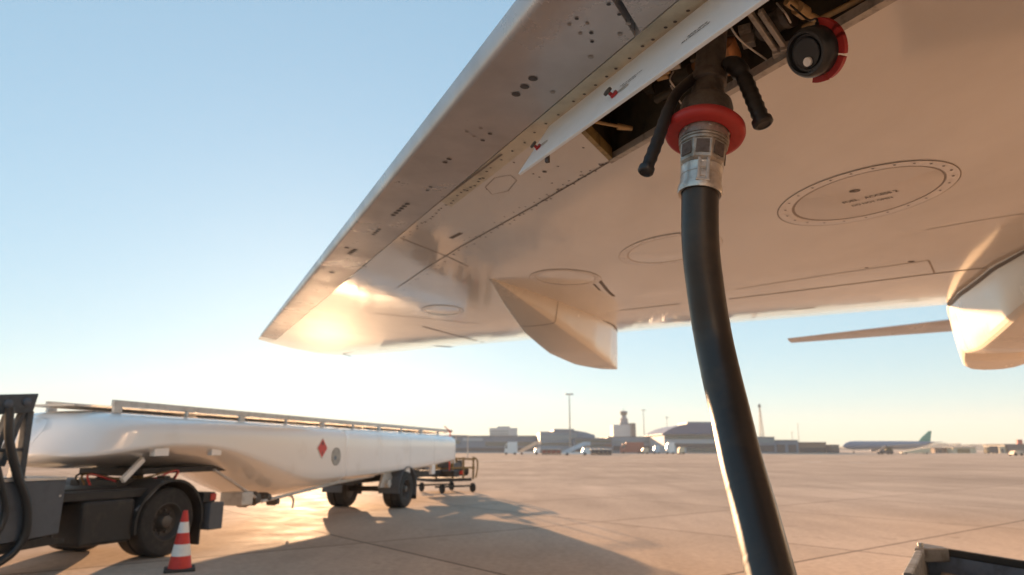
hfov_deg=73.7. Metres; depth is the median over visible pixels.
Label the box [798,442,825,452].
long shed
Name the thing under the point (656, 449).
parked van
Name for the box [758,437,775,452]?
service building
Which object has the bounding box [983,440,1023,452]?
dark depot
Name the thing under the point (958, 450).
door
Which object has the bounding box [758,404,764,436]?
radio mast
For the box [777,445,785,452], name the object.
door
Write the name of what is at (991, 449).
parked van
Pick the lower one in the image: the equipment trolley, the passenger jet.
the equipment trolley
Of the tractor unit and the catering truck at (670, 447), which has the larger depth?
the catering truck at (670, 447)
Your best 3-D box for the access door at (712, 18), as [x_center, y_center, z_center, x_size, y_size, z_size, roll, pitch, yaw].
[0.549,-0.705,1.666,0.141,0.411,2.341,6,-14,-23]
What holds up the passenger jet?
on the apron
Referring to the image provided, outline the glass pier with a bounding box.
[571,438,612,451]
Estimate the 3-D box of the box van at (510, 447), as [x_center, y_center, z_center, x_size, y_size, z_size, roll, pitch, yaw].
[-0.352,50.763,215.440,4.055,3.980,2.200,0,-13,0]
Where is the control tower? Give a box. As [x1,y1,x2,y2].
[610,408,635,436]
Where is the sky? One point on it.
(172, 172)
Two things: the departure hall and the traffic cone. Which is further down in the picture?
the traffic cone
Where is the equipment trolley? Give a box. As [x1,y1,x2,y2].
[417,435,477,493]
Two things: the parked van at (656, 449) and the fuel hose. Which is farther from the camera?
the parked van at (656, 449)
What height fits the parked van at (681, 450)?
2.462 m
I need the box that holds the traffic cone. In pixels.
[163,510,194,573]
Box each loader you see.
[877,446,893,453]
[899,448,930,453]
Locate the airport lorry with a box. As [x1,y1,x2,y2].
[620,442,643,452]
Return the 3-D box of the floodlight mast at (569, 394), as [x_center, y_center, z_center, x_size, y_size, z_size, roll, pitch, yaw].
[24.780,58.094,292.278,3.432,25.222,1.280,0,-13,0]
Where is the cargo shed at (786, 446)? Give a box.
[775,440,798,452]
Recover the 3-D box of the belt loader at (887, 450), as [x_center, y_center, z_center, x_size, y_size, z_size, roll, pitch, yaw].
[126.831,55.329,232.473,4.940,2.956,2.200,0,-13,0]
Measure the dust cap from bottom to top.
0.298 m
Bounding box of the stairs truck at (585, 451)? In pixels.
[562,442,590,454]
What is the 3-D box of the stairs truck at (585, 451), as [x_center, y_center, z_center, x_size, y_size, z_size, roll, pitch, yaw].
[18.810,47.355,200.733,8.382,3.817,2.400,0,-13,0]
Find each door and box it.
[518,0,768,174]
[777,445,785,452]
[788,445,796,452]
[800,448,825,452]
[957,449,969,452]
[1008,449,1023,452]
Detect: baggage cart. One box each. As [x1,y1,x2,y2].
[540,449,546,454]
[551,449,556,454]
[556,449,562,454]
[607,449,612,454]
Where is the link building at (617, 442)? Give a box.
[600,437,649,452]
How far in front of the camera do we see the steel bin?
4.64 m
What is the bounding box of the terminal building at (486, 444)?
[451,436,536,452]
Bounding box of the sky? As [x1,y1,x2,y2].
[0,0,1023,445]
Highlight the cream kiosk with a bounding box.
[998,447,1007,452]
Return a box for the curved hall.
[644,422,716,452]
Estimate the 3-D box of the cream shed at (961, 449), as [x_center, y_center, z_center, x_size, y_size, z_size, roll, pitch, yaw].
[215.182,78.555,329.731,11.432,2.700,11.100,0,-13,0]
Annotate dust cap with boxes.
[786,4,847,82]
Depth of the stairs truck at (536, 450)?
222.75 m
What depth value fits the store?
330.00 m
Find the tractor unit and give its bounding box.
[0,394,223,566]
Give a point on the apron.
(867, 512)
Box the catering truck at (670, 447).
[666,443,674,453]
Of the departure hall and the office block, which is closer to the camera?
the departure hall
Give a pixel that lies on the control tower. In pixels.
(624, 428)
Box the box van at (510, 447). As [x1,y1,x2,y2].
[504,442,516,454]
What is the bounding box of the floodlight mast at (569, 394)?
[565,393,572,449]
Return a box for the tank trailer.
[1,400,462,508]
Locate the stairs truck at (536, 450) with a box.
[517,441,540,454]
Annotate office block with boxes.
[489,426,516,435]
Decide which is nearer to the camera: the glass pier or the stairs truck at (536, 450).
the stairs truck at (536, 450)
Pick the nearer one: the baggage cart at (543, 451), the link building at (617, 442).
the baggage cart at (543, 451)
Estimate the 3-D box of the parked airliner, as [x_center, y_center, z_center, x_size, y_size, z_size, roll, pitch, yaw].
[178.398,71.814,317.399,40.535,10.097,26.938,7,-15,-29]
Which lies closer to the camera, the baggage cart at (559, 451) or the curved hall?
the baggage cart at (559, 451)
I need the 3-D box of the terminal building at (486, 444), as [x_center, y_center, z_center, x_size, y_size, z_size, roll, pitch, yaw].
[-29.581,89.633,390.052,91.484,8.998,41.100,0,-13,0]
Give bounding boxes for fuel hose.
[638,30,796,574]
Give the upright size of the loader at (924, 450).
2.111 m
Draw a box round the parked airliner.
[843,431,937,452]
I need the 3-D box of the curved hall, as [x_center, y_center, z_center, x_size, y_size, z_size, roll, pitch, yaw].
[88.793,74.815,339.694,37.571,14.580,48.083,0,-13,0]
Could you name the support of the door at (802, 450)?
in the long shed at (811, 447)
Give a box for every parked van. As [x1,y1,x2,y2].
[641,448,648,453]
[653,446,659,453]
[677,447,684,453]
[983,446,998,453]
[1008,451,1022,455]
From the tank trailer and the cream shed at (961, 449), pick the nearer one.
the tank trailer
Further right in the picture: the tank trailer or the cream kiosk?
the cream kiosk
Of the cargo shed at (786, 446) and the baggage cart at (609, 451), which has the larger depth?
the cargo shed at (786, 446)
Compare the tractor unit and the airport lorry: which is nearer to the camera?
the tractor unit
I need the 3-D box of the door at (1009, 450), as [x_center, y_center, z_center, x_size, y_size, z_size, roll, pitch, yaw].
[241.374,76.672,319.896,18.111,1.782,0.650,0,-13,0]
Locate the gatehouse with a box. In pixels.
[825,445,839,452]
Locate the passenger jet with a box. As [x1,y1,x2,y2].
[258,0,1023,369]
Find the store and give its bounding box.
[931,448,946,452]
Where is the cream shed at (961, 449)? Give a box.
[938,447,975,452]
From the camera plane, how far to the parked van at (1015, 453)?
182.67 m
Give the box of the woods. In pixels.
[839,443,983,449]
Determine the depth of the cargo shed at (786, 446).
335.19 m
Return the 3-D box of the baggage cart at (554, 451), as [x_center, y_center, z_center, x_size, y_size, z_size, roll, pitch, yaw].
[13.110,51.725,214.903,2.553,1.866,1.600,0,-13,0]
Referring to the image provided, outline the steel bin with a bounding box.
[903,542,1023,574]
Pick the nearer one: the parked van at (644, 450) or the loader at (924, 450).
the loader at (924, 450)
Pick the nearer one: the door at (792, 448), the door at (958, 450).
the door at (958, 450)
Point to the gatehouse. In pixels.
(832, 448)
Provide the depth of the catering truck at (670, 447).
267.31 m
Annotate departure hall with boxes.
[536,429,594,451]
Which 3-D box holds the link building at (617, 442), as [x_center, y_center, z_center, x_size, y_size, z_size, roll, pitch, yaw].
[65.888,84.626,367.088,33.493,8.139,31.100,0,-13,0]
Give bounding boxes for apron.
[0,450,1023,574]
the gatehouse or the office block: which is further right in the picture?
the gatehouse

